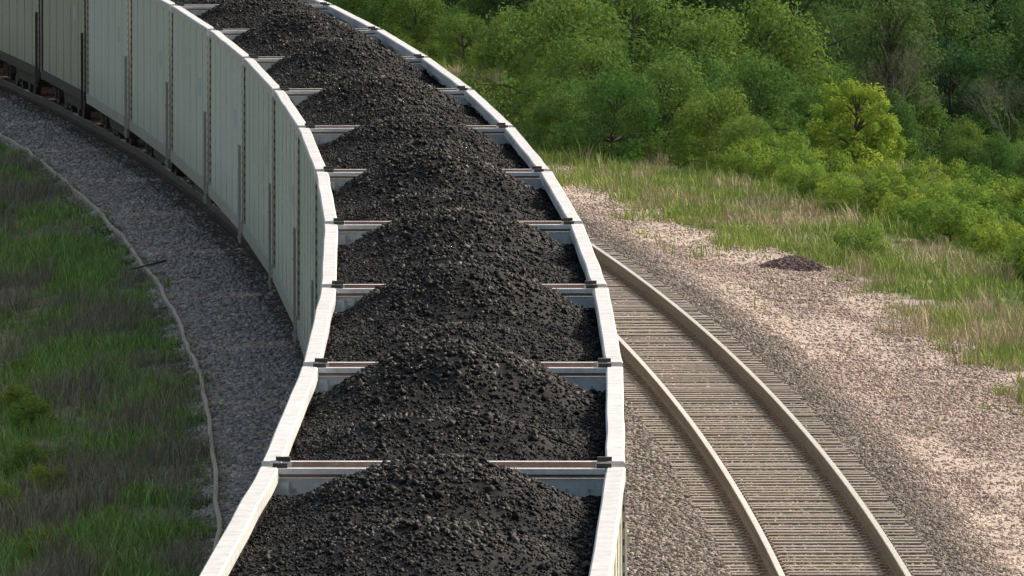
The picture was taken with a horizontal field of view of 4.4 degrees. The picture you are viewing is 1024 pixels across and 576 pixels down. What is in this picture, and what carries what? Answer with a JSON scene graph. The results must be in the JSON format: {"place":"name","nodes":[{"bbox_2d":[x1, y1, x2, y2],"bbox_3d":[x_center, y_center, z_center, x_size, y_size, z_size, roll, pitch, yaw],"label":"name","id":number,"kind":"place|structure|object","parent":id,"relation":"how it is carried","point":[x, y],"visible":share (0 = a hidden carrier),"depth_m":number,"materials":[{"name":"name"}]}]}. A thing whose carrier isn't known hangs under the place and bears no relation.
{"place":"outdoors","nodes":[
{"label":"outdoors","id":0,"kind":"place"},
{"bbox_2d":[0,89,303,575],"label":"ballast gravel","id":1,"kind":"structure","parent":0,"point":[219,298],"depth_m":230.08,"materials":[{"name":"grey gravel"}]},
{"bbox_2d":[0,0,1023,575],"bbox_3d":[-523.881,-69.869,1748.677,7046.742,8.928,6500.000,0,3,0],"label":"ground","id":2,"kind":"structure","parent":0,"point":[722,284],"depth_m":213.02,"materials":[{"name":"soil"}]},
{"bbox_2d":[0,480,24,517],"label":"weed plant","id":3,"kind":"object","parent":2,"relation":"on","point":[4,487],"visible":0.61,"depth_m":182.21,"materials":[{"name":"green plant"}]},
{"bbox_2d":[0,382,35,411],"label":"weed plant","id":4,"kind":"object","parent":2,"relation":"on","point":[17,391],"visible":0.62,"depth_m":206.21,"materials":[{"name":"green plant"}]},
{"bbox_2d":[2,391,66,431],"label":"weed plant","id":5,"kind":"object","parent":2,"relation":"on","point":[25,411],"visible":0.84,"depth_m":201.18,"materials":[{"name":"green plant"}]},
{"bbox_2d":[0,439,69,478],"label":"weed plant","id":6,"kind":"object","parent":2,"relation":"on","point":[26,450],"visible":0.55,"depth_m":190.31,"materials":[{"name":"green plant"}]},
{"bbox_2d":[20,524,75,557],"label":"weed plant","id":7,"kind":"object","parent":2,"relation":"on","point":[42,533],"visible":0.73,"depth_m":172.35,"materials":[{"name":"green plant"}]},
{"bbox_2d":[25,462,71,493],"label":"weed plant","id":8,"kind":"object","parent":2,"relation":"on","point":[35,473],"visible":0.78,"depth_m":186.24,"materials":[{"name":"green plant"}]},
{"bbox_2d":[0,132,221,549],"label":"ballast edging","id":9,"kind":"object","parent":2,"relation":"on","point":[184,340],"visible":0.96,"depth_m":223.05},
{"bbox_2d":[0,123,235,575],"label":"grass","id":10,"kind":"structure","parent":2,"relation":"on","point":[93,368],"depth_m":202.35,"materials":[{"name":"green plant"}]},
{"bbox_2d":[0,64,303,365],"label":"railway track","id":11,"kind":"structure","parent":2,"relation":"on","point":[45,101],"depth_m":283.10,"materials":[{"name":"metal"}]},
{"bbox_2d":[0,0,77,113],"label":"coal car","id":12,"kind":"object","parent":11,"relation":"on","point":[20,37],"visible":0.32,"depth_m":318.90,"materials":[{"name":"paint"}]},
{"bbox_2d":[41,0,124,139],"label":"coal car","id":13,"kind":"object","parent":11,"relation":"on","point":[64,42],"visible":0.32,"depth_m":303.66,"materials":[{"name":"paint"}]},
{"bbox_2d":[86,0,170,168],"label":"coal car","id":14,"kind":"object","parent":11,"relation":"on","point":[108,58],"visible":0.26,"depth_m":287.94,"materials":[{"name":"paint"}]},
{"bbox_2d":[130,0,332,188],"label":"coal car","id":15,"kind":"object","parent":11,"relation":"on","point":[150,70],"visible":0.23,"depth_m":271.52,"materials":[{"name":"paint"}]},
{"bbox_2d":[171,0,381,208],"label":"coal car","id":16,"kind":"object","parent":11,"relation":"on","point":[190,30],"visible":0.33,"depth_m":257.17,"materials":[{"name":"paint"}]},
{"bbox_2d":[209,10,428,243],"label":"coal car","id":17,"kind":"object","parent":11,"relation":"on","point":[281,35],"visible":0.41,"depth_m":242.61,"materials":[{"name":"paint"}]},
{"bbox_2d":[243,37,472,288],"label":"coal car","id":18,"kind":"object","parent":11,"relation":"on","point":[322,64],"visible":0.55,"depth_m":226.71,"materials":[{"name":"paint"}]},
{"bbox_2d":[273,74,513,342],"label":"coal car","id":19,"kind":"object","parent":11,"relation":"on","point":[354,102],"visible":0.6,"depth_m":209.82,"materials":[{"name":"paint"}]},
{"bbox_2d":[199,452,625,575],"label":"coal car","id":20,"kind":"object","parent":11,"relation":"on","point":[447,514],"visible":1,"depth_m":113.39,"materials":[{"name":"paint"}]},
{"bbox_2d":[297,113,550,357],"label":"coal car","id":21,"kind":"object","parent":11,"relation":"on","point":[363,148],"visible":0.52,"depth_m":194.35,"materials":[{"name":"paint"}]},
{"bbox_2d":[262,338,628,575],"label":"coal car","id":22,"kind":"object","parent":11,"relation":"on","point":[495,404],"visible":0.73,"depth_m":129.66,"materials":[{"name":"paint"}]},
{"bbox_2d":[315,147,582,306],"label":"coal car","id":23,"kind":"object","parent":11,"relation":"on","point":[419,179],"visible":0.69,"depth_m":178.55,"materials":[{"name":"paint"}]},
{"bbox_2d":[303,260,622,376],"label":"coal car","id":24,"kind":"object","parent":11,"relation":"on","point":[529,317],"visible":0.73,"depth_m":146.18,"materials":[{"name":"paint"}]},
{"bbox_2d":[321,206,606,296],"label":"coal car","id":25,"kind":"object","parent":11,"relation":"on","point":[380,254],"visible":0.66,"depth_m":162.30,"materials":[{"name":"paint"}]},
{"bbox_2d":[329,0,387,26],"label":"shrub","id":26,"kind":"object","parent":2,"relation":"on","point":[353,6],"visible":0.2,"depth_m":392.02,"materials":[{"name":"green plant"}]},
{"bbox_2d":[355,0,426,34],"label":"shrub","id":27,"kind":"object","parent":2,"relation":"on","point":[379,9],"visible":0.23,"depth_m":377.32,"materials":[{"name":"green plant"}]},
{"bbox_2d":[382,0,449,46],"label":"shrub","id":28,"kind":"object","parent":2,"relation":"on","point":[403,5],"visible":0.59,"depth_m":372.25,"materials":[{"name":"green plant"}]},
{"bbox_2d":[393,2,446,43],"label":"shrub","id":29,"kind":"object","parent":2,"relation":"on","point":[411,23],"visible":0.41,"depth_m":375.44,"materials":[{"name":"green plant"}]},
{"bbox_2d":[435,11,487,66],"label":"shrub","id":30,"kind":"object","parent":2,"relation":"on","point":[468,25],"visible":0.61,"depth_m":360.59,"materials":[{"name":"green plant"}]},
{"bbox_2d":[441,0,501,56],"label":"shrub","id":31,"kind":"object","parent":2,"relation":"on","point":[471,10],"visible":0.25,"depth_m":371.48,"materials":[{"name":"green plant"}]},
{"bbox_2d":[462,17,510,76],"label":"shrub","id":32,"kind":"object","parent":2,"relation":"on","point":[490,52],"visible":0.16,"depth_m":353.70,"materials":[{"name":"green plant"}]},
{"bbox_2d":[469,8,532,78],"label":"shrub","id":33,"kind":"object","parent":2,"relation":"on","point":[483,61],"visible":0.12,"depth_m":349.67,"materials":[{"name":"green plant"}]},
{"bbox_2d":[466,0,572,53],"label":"deciduous tree","id":34,"kind":"object","parent":2,"relation":"on","point":[495,3],"visible":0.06,"depth_m":368.05,"materials":[{"name":"green plant"}]},
{"bbox_2d":[457,0,587,123],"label":"shrub","id":35,"kind":"object","parent":2,"relation":"on","point":[503,62],"visible":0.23,"depth_m":315.82,"materials":[{"name":"green plant"}]},
{"bbox_2d":[497,0,568,75],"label":"shrub","id":36,"kind":"object","parent":2,"relation":"on","point":[526,8],"visible":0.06,"depth_m":347.53,"materials":[{"name":"green plant"}]},
{"bbox_2d":[511,68,563,143],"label":"shrub","id":37,"kind":"object","parent":2,"relation":"on","point":[530,92],"visible":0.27,"depth_m":305.03,"materials":[{"name":"green plant"}]},
{"bbox_2d":[482,0,637,137],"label":"deciduous tree","id":38,"kind":"object","parent":2,"relation":"on","point":[571,20],"visible":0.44,"depth_m":308.62,"materials":[{"name":"green plant"}]},
{"bbox_2d":[518,78,601,154],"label":"shrub","id":39,"kind":"object","parent":2,"relation":"on","point":[569,105],"visible":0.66,"depth_m":298.83,"materials":[{"name":"green plant"}]},
{"bbox_2d":[522,30,647,148],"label":"shrub","id":40,"kind":"object","parent":2,"relation":"on","point":[570,64],"visible":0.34,"depth_m":302.91,"materials":[{"name":"green plant"}]},
{"bbox_2d":[543,68,667,163],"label":"shrub","id":41,"kind":"object","parent":2,"relation":"on","point":[603,94],"visible":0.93,"depth_m":294.88,"materials":[{"name":"green plant"}]},
{"bbox_2d":[521,0,732,114],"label":"deciduous tree","id":42,"kind":"object","parent":2,"relation":"on","point":[660,17],"visible":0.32,"depth_m":313.61,"materials":[{"name":"green plant"}]},
{"bbox_2d":[568,0,739,81],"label":"deciduous tree","id":43,"kind":"object","parent":2,"relation":"on","point":[688,3],"visible":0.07,"depth_m":346.96,"materials":[{"name":"green plant"}]},
{"bbox_2d":[604,49,723,162],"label":"shrub","id":44,"kind":"object","parent":2,"relation":"on","point":[662,82],"visible":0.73,"depth_m":296.86,"materials":[{"name":"green plant"}]},
{"bbox_2d":[624,396,732,575],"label":"ballast gravel","id":45,"kind":"structure","parent":2,"relation":"on","point":[657,510],"depth_m":173.44,"materials":[{"name":"beige gravel"}]},
{"bbox_2d":[622,45,751,147],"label":"shrub","id":46,"kind":"object","parent":2,"relation":"on","point":[705,71],"visible":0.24,"depth_m":303.93,"materials":[{"name":"green plant"}]},
{"bbox_2d":[636,7,771,130],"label":"shrub","id":47,"kind":"object","parent":2,"relation":"on","point":[712,48],"visible":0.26,"depth_m":311.87,"materials":[{"name":"green plant"}]},
{"bbox_2d":[658,83,767,171],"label":"shrub","id":48,"kind":"object","parent":2,"relation":"on","point":[708,131],"visible":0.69,"depth_m":292.96,"materials":[{"name":"green plant"}]},
{"bbox_2d":[421,47,1023,432],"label":"grass","id":49,"kind":"structure","parent":2,"relation":"on","point":[949,266],"depth_m":255.64,"materials":[{"name":"green plant"}]},
{"bbox_2d":[693,114,780,174],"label":"shrub","id":50,"kind":"object","parent":2,"relation":"on","point":[735,132],"visible":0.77,"depth_m":289.01,"materials":[{"name":"green plant"}]},
{"bbox_2d":[707,134,774,180],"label":"shrub","id":51,"kind":"object","parent":2,"relation":"on","point":[726,166],"visible":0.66,"depth_m":287.88,"materials":[{"name":"green plant"}]},
{"bbox_2d":[698,47,808,148],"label":"shrub","id":52,"kind":"object","parent":2,"relation":"on","point":[762,72],"visible":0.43,"depth_m":300.84,"materials":[{"name":"green plant"}]},
{"bbox_2d":[727,146,798,181],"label":"shrub","id":53,"kind":"object","parent":2,"relation":"on","point":[750,169],"visible":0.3,"depth_m":286.77,"materials":[{"name":"green plant"}]},
{"bbox_2d":[587,234,941,575],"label":"railway track","id":54,"kind":"structure","parent":2,"relation":"on","point":[764,550],"depth_m":187.44,"materials":[{"name":"brown wood"}]},
{"bbox_2d":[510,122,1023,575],"bbox_3d":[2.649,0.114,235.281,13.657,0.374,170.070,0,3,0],"label":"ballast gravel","id":55,"kind":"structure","parent":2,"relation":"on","point":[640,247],"depth_m":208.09,"materials":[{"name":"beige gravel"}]},
{"bbox_2d":[696,0,844,127],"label":"deciduous tree","id":56,"kind":"object","parent":2,"relation":"on","point":[793,52],"visible":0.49,"depth_m":315.55,"materials":[{"name":"green plant"}]},
{"bbox_2d":[752,152,805,184],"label":"shrub","id":57,"kind":"object","parent":2,"relation":"on","point":[769,168],"visible":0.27,"depth_m":282.89,"materials":[{"name":"green plant"}]},
{"bbox_2d":[766,129,810,159],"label":"shrub","id":58,"kind":"object","parent":2,"relation":"on","point":[799,140],"visible":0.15,"depth_m":294.56,"materials":[{"name":"green plant"}]},
{"bbox_2d":[706,0,876,122],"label":"deciduous tree","id":59,"kind":"object","parent":2,"relation":"on","point":[804,5],"visible":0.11,"depth_m":326.77,"materials":[{"name":"green plant"}]},
{"bbox_2d":[758,255,830,271],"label":"gravel pile","id":60,"kind":"object","parent":2,"relation":"on","point":[798,263],"visible":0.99,"depth_m":245.66,"materials":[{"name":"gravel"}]},
{"bbox_2d":[770,161,823,194],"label":"shrub","id":61,"kind":"object","parent":2,"relation":"on","point":[786,172],"visible":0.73,"depth_m":278.47,"materials":[{"name":"green plant"}]},
{"bbox_2d":[770,147,828,176],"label":"shrub","id":62,"kind":"object","parent":2,"relation":"on","point":[811,157],"visible":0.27,"depth_m":283.18,"materials":[{"name":"green plant"}]},
{"bbox_2d":[719,0,894,85],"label":"deciduous tree","id":63,"kind":"object","parent":2,"relation":"on","point":[845,2],"visible":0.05,"depth_m":346.48,"materials":[{"name":"green plant"}]},
{"bbox_2d":[771,82,844,149],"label":"shrub","id":64,"kind":"object","parent":2,"relation":"on","point":[801,103],"visible":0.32,"depth_m":303.84,"materials":[{"name":"green plant"}]},
{"bbox_2d":[784,162,839,199],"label":"shrub","id":65,"kind":"object","parent":2,"relation":"on","point":[808,184],"visible":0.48,"depth_m":276.56,"materials":[{"name":"green plant"}]},
{"bbox_2d":[794,103,851,154],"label":"young tree","id":66,"kind":"object","parent":2,"relation":"on","point":[820,112],"visible":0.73,"depth_m":298.38,"materials":[{"name":"green plant"}]},
{"bbox_2d":[804,145,857,178],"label":"shrub","id":67,"kind":"object","parent":2,"relation":"on","point":[840,165],"visible":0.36,"depth_m":288.97,"materials":[{"name":"green plant"}]},
{"bbox_2d":[808,60,870,119],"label":"shrub","id":68,"kind":"object","parent":2,"relation":"on","point":[844,76],"visible":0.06,"depth_m":319.31,"materials":[{"name":"green plant"}]},
{"bbox_2d":[789,0,900,89],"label":"deciduous tree","id":69,"kind":"object","parent":2,"relation":"on","point":[836,37],"visible":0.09,"depth_m":334.62,"materials":[{"name":"green plant"}]},
{"bbox_2d":[818,176,875,214],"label":"shrub","id":70,"kind":"object","parent":2,"relation":"on","point":[829,205],"visible":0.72,"depth_m":271.31,"materials":[{"name":"green plant"}]},
{"bbox_2d":[805,77,901,168],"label":"young tree","id":71,"kind":"object","parent":2,"relation":"on","point":[841,108],"visible":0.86,"depth_m":297.03,"materials":[{"name":"green plant"}]},
{"bbox_2d":[829,220,889,262],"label":"shrub","id":72,"kind":"object","parent":2,"relation":"on","point":[866,238],"visible":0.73,"depth_m":250.13,"materials":[{"name":"green plant"}]},
{"bbox_2d":[827,132,892,169],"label":"shrub","id":73,"kind":"object","parent":2,"relation":"on","point":[878,145],"visible":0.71,"depth_m":296.97,"materials":[{"name":"green plant"}]},
{"bbox_2d":[827,170,911,218],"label":"shrub","id":74,"kind":"object","parent":2,"relation":"on","point":[872,188],"visible":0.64,"depth_m":268.93,"materials":[{"name":"green plant"}]},
{"bbox_2d":[852,157,902,183],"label":"shrub","id":75,"kind":"object","parent":2,"relation":"on","point":[861,170],"visible":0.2,"depth_m":286.70,"materials":[{"name":"green plant"}]},
{"bbox_2d":[856,112,907,165],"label":"young tree","id":76,"kind":"object","parent":2,"relation":"on","point":[899,154],"visible":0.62,"depth_m":299.75,"materials":[{"name":"green plant"}]},
{"bbox_2d":[844,0,945,166],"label":"deciduous tree","id":77,"kind":"object","parent":2,"relation":"on","point":[890,42],"visible":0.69,"depth_m":311.11,"materials":[{"name":"green plant"}]},
{"bbox_2d":[857,88,933,167],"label":"shrub","id":78,"kind":"object","parent":2,"relation":"on","point":[902,114],"visible":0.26,"depth_m":309.32,"materials":[{"name":"green plant"}]},
{"bbox_2d":[850,32,947,113],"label":"tree","id":79,"kind":"object","parent":2,"relation":"on","point":[907,81],"visible":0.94,"depth_m":308.92,"materials":[{"name":"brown plant"}]},
{"bbox_2d":[872,191,928,226],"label":"shrub","id":80,"kind":"object","parent":2,"relation":"on","point":[879,212],"visible":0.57,"depth_m":265.88,"materials":[{"name":"green plant"}]},
{"bbox_2d":[870,183,940,218],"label":"shrub","id":81,"kind":"object","parent":2,"relation":"on","point":[907,193],"visible":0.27,"depth_m":268.73,"materials":[{"name":"green plant"}]},
{"bbox_2d":[884,195,934,229],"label":"shrub","id":82,"kind":"object","parent":2,"relation":"on","point":[899,208],"visible":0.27,"depth_m":263.84,"materials":[{"name":"green plant"}]},
{"bbox_2d":[872,158,947,196],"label":"shrub","id":83,"kind":"object","parent":2,"relation":"on","point":[921,172],"visible":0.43,"depth_m":279.56,"materials":[{"name":"green plant"}]},
{"bbox_2d":[867,76,959,168],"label":"shrub","id":84,"kind":"object","parent":2,"relation":"on","point":[929,113],"visible":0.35,"depth_m":312.43,"materials":[{"name":"green plant"}]},
{"bbox_2d":[902,173,968,191],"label":"shrub","id":85,"kind":"object","parent":2,"relation":"on","point":[933,181],"visible":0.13,"depth_m":275.36,"materials":[{"name":"green plant"}]},
{"bbox_2d":[909,193,964,241],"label":"shrub","id":86,"kind":"object","parent":2,"relation":"on","point":[915,216],"visible":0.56,"depth_m":260.61,"materials":[{"name":"green plant"}]},
{"bbox_2d":[903,181,974,208],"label":"shrub","id":87,"kind":"object","parent":2,"relation":"on","point":[936,188],"visible":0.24,"depth_m":269.09,"materials":[{"name":"green plant"}]},
{"bbox_2d":[913,194,977,245],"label":"shrub","id":88,"kind":"object","parent":2,"relation":"on","point":[959,223],"visible":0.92,"depth_m":258.24,"materials":[{"name":"green plant"}]},
{"bbox_2d":[919,155,973,182],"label":"shrub","id":89,"kind":"object","parent":2,"relation":"on","point":[952,168],"visible":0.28,"depth_m":288.87,"materials":[{"name":"green plant"}]},
{"bbox_2d":[874,0,1021,159],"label":"deciduous tree","id":90,"kind":"object","parent":2,"relation":"on","point":[945,24],"visible":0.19,"depth_m":333.62,"materials":[{"name":"green plant"}]},
{"bbox_2d":[901,32,1012,165],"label":"deciduous tree","id":91,"kind":"object","parent":2,"relation":"on","point":[950,87],"visible":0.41,"depth_m":316.84,"materials":[{"name":"green plant"}]},
{"bbox_2d":[938,134,990,177],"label":"shrub","id":92,"kind":"object","parent":2,"relation":"on","point":[960,154],"visible":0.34,"depth_m":306.46,"materials":[{"name":"green plant"}]},
{"bbox_2d":[909,0,1023,156],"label":"deciduous tree","id":93,"kind":"object","parent":2,"relation":"on","point":[995,24],"visible":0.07,"depth_m":350.79,"materials":[{"name":"green plant"}]},
{"bbox_2d":[936,114,1002,175],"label":"shrub","id":94,"kind":"object","parent":2,"relation":"on","point":[968,134],"visible":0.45,"depth_m":307.80,"materials":[{"name":"green plant"}]},
{"bbox_2d":[939,183,1004,224],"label":"shrub","id":95,"kind":"object","parent":2,"relation":"on","point":[977,192],"visible":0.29,"depth_m":266.98,"materials":[{"name":"green plant"}]},
{"bbox_2d":[944,208,1004,244],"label":"shrub","id":96,"kind":"object","parent":2,"relation":"on","point":[982,216],"visible":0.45,"depth_m":259.34,"materials":[{"name":"green plant"}]},
{"bbox_2d":[955,162,1017,198],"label":"shrub","id":97,"kind":"object","parent":2,"relation":"on","point":[980,177],"visible":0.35,"depth_m":286.07,"materials":[{"name":"green plant"}]},
{"bbox_2d":[952,69,1023,170],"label":"tree","id":98,"kind":"object","parent":2,"relation":"on","point":[987,94],"visible":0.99,"depth_m":308.54,"materials":[{"name":"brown plant"}]},
{"bbox_2d":[966,218,1023,258],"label":"shrub","id":99,"kind":"object","parent":2,"relation":"on","point":[1000,235],"visible":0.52,"depth_m":253.29,"materials":[{"name":"green plant"}]},
{"bbox_2d":[968,130,1022,185],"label":"shrub","id":100,"kind":"object","parent":2,"relation":"on","point":[991,146],"visible":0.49,"depth_m":300.71,"materials":[{"name":"green plant"}]},
{"bbox_2d":[971,0,1023,160],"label":"deciduous tree","id":101,"kind":"object","parent":2,"relation":"on","point":[1017,53],"visible":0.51,"depth_m":316.03,"materials":[{"name":"green plant"}]},
{"bbox_2d":[980,117,1023,177],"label":"shrub","id":102,"kind":"object","parent":2,"relation":"on","point":[1013,134],"visible":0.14,"depth_m":314.68,"materials":[{"name":"green plant"}]},
{"bbox_2d":[985,229,1023,283],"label":"shrub","id":103,"kind":"object","parent":2,"relation":"on","point":[1018,256],"visible":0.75,"depth_m":242.60,"materials":[{"name":"green plant"}]},
{"bbox_2d":[985,181,1023,212],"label":"shrub","id":104,"kind":"object","parent":2,"relation":"on","point":[1011,194],"visible":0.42,"depth_m":278.96,"materials":[{"name":"green plant"}]},
{"bbox_2d":[995,202,1023,229],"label":"shrub","id":105,"kind":"object","parent":2,"relation":"on","point":[1016,214],"visible":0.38,"depth_m":265.72,"materials":[{"name":"green plant"}]},
{"bbox_2d":[997,139,1023,182],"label":"shrub","id":106,"kind":"object","parent":2,"relation":"on","point":[1020,152],"visible":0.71,"depth_m":302.56,"materials":[{"name":"green plant"}]},
{"bbox_2d":[590,235,945,575],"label":"railroad ties","id":107,"kind":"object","parent":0,"point":[830,501],"depth_m":186.18,"materials":[{"name":"wood"}]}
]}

